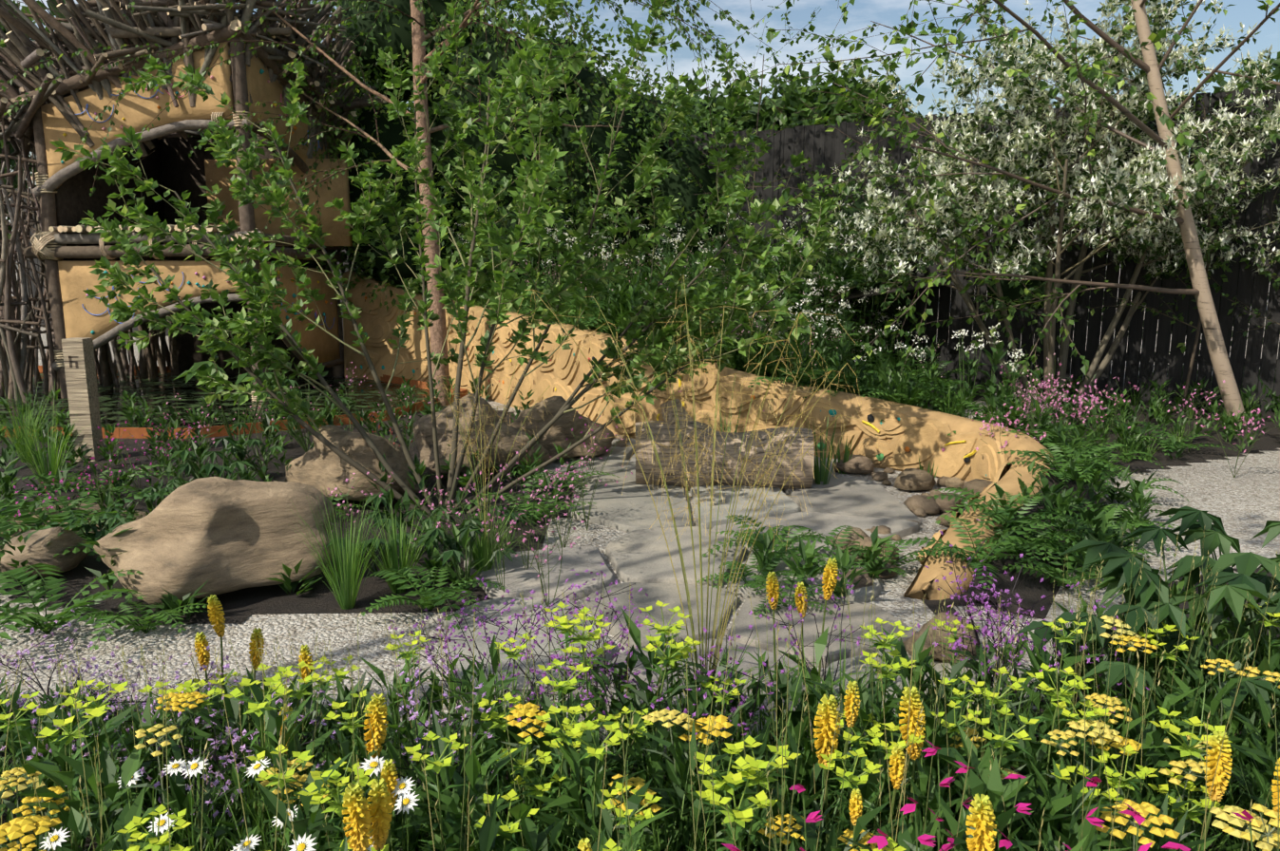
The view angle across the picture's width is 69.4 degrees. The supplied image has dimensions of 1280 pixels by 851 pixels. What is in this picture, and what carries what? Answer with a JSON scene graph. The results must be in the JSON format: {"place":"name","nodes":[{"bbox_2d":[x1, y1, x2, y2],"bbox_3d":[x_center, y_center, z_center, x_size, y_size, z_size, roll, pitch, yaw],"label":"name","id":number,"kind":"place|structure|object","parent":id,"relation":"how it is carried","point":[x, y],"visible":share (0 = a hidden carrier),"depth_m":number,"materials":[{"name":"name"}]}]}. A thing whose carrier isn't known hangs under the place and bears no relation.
{"place":"outdoors","nodes":[
{"label":"outdoors","id":0,"kind":"place"},
{"bbox_2d":[0,372,429,428],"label":"pond water","id":1,"kind":"structure","parent":0,"point":[160,390],"depth_m":11.51,"materials":[{"name":"black liquid"}]},
{"bbox_2d":[0,0,783,406],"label":"river birch tree","id":2,"kind":"object","parent":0,"point":[707,38],"depth_m":10.35,"materials":[{"name":"green plant"}]},
{"bbox_2d":[49,0,838,515],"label":"multistem tree","id":3,"kind":"object","parent":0,"point":[654,355],"depth_m":6.19,"materials":[{"name":"green plant"}]},
{"bbox_2d":[0,267,1279,756],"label":"gravel ground","id":4,"kind":"structure","parent":0,"point":[1245,504],"depth_m":4.36,"materials":[{"name":"grey gravel"}]},
{"bbox_2d":[0,0,394,402],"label":"wooden frame","id":5,"kind":"object","parent":4,"relation":"on","point":[61,233],"visible":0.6,"depth_m":11.15,"materials":[{"name":"brown wood"}]},
{"bbox_2d":[40,39,352,362],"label":"den cob panels","id":6,"kind":"object","parent":5,"relation":"attached to","point":[84,316],"visible":0.6,"depth_m":11.25,"materials":[{"name":"beige paint"}]},
{"bbox_2d":[1,365,468,439],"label":"edging","id":7,"kind":"object","parent":4,"relation":"on","point":[137,432],"visible":0.35,"depth_m":9.23,"materials":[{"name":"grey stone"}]},
{"bbox_2d":[0,405,573,624],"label":"soil bed","id":8,"kind":"object","parent":4,"relation":"on","point":[240,606],"visible":0.17,"depth_m":5.68,"materials":[{"name":"brown soil"}]},
{"bbox_2d":[61,337,104,461],"bbox_3d":[-4.738,-0.217,7.871,0.170,1.050,0.155,0,10,-1],"label":"wooden post","id":9,"kind":"object","parent":8,"relation":"on","point":[80,371],"visible":0.88,"depth_m":7.81,"materials":[{"name":"brown wood"}]},
{"bbox_2d":[0,393,993,663],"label":"boulders","id":10,"kind":"object","parent":8,"relation":"on","point":[217,536],"visible":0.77,"depth_m":4.84,"materials":[{"name":"stone"}]},
{"bbox_2d":[0,568,1279,850],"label":"soil bed","id":11,"kind":"object","parent":4,"relation":"on","point":[89,840],"visible":0.02,"depth_m":2.99,"materials":[{"name":"brown soil"}]},
{"bbox_2d":[0,505,1279,850],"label":"foliage leaves","id":12,"kind":"object","parent":11,"relation":"on","point":[1230,599],"visible":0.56,"depth_m":2.64,"materials":[{"name":"green plant"}]},
{"bbox_2d":[0,529,1279,850],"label":"plant stems","id":13,"kind":"object","parent":11,"relation":"on","point":[732,828],"visible":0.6,"depth_m":2.52,"materials":[{"name":"green plant"}]},
{"bbox_2d":[0,518,1279,850],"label":"flower heads","id":14,"kind":"object","parent":13,"relation":"attached to","point":[361,811],"visible":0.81,"depth_m":2.35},
{"bbox_2d":[0,577,1279,850],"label":"flowers","id":15,"kind":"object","parent":11,"relation":"on","point":[222,842],"depth_m":2.68,"materials":[{"name":"green plant"}]},
{"bbox_2d":[9,85,1279,412],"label":"fence boards","id":16,"kind":"object","parent":4,"relation":"on","point":[819,144],"visible":0.08,"depth_m":11.29,"materials":[{"name":"brown wood"}]},
{"bbox_2d":[342,271,1052,600],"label":"carved wall","id":17,"kind":"structure","parent":4,"relation":"on","point":[924,583],"depth_m":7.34,"materials":[{"name":"beige stone"}]},
{"bbox_2d":[443,438,1013,752],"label":"patio paving","id":18,"kind":"structure","parent":4,"relation":"on","point":[638,555],"depth_m":4.86,"materials":[{"name":"grey stone"}]},
{"bbox_2d":[411,276,873,746],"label":"stipa grass stems","id":19,"kind":"object","parent":18,"relation":"on","point":[676,531],"visible":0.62,"depth_m":3.15,"materials":[{"name":"green plant"}]},
{"bbox_2d":[431,286,878,557],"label":"stipa spikelets","id":20,"kind":"object","parent":19,"relation":"attached to","point":[699,467],"visible":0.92,"depth_m":3.10,"materials":[{"name":"beige plant"}]},
{"bbox_2d":[635,399,814,491],"bbox_3d":[0.613,0.158,6.968,1.326,0.701,0.552,1,10,4],"label":"log seat","id":21,"kind":"object","parent":18,"relation":"on","point":[664,436],"visible":0.75,"depth_m":6.77,"materials":[{"name":"brown wood"}]},
{"bbox_2d":[920,592,997,614],"bbox_3d":[1.906,0.776,5.224,0.537,0.001,1.825,5,11,25],"label":"soil bed pocket","id":22,"kind":"object","parent":4,"relation":"on","point":[932,605],"depth_m":4.60,"materials":[{"name":"brown soil"}]},
{"bbox_2d":[1021,383,1279,479],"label":"soil bed","id":23,"kind":"object","parent":4,"relation":"on","point":[1270,440],"visible":0.17,"depth_m":8.79,"materials":[{"name":"brown soil"}]},
{"bbox_2d":[0,0,1279,240],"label":"trees","id":24,"kind":"object","parent":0,"point":[764,120],"depth_m":29.56,"materials":[{"name":"green plant"}]},
{"bbox_2d":[5,0,1279,267],"label":"sky","id":25,"kind":"structure","parent":0,"point":[887,12],"materials":[{"name":"blue"}]},
{"bbox_2d":[362,273,1117,619],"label":"raised bed soil","id":26,"kind":"structure","parent":0,"point":[1029,589],"depth_m":4.89,"materials":[{"name":"black soil"}]},
{"bbox_2d":[0,260,1236,650],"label":"ferns","id":27,"kind":"object","parent":26,"relation":"on","point":[1032,544],"visible":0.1,"depth_m":5.19,"materials":[{"name":"green plant"}]},
{"bbox_2d":[0,228,1279,625],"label":"plants","id":28,"kind":"object","parent":26,"relation":"on","point":[621,302],"visible":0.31,"depth_m":7.26,"materials":[{"name":"green plant"}]},
{"bbox_2d":[13,203,1270,577],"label":"flower heads","id":29,"kind":"object","parent":26,"relation":"on","point":[901,344],"visible":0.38,"depth_m":7.45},
{"bbox_2d":[19,210,1279,607],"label":"plant stems","id":30,"kind":"object","parent":26,"relation":"on","point":[758,326],"visible":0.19,"depth_m":7.43,"materials":[{"name":"green plant"}]},
{"bbox_2d":[540,0,1279,423],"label":"birch tree","id":31,"kind":"object","parent":26,"relation":"on","point":[1094,72],"depth_m":8.81,"materials":[{"name":"green plant"}]},
{"bbox_2d":[779,0,1279,409],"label":"white tree","id":32,"kind":"object","parent":26,"relation":"on","point":[938,207],"depth_m":9.69,"materials":[{"name":"white plant"}]},
{"bbox_2d":[306,0,1279,389],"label":"hedge","id":33,"kind":"object","parent":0,"point":[391,135],"depth_m":12.89,"materials":[{"name":"green plant"}]},
{"bbox_2d":[590,0,1279,413],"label":"sapling tree","id":34,"kind":"object","parent":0,"point":[1210,202],"depth_m":10.40,"materials":[{"name":"green plant"}]}
]}

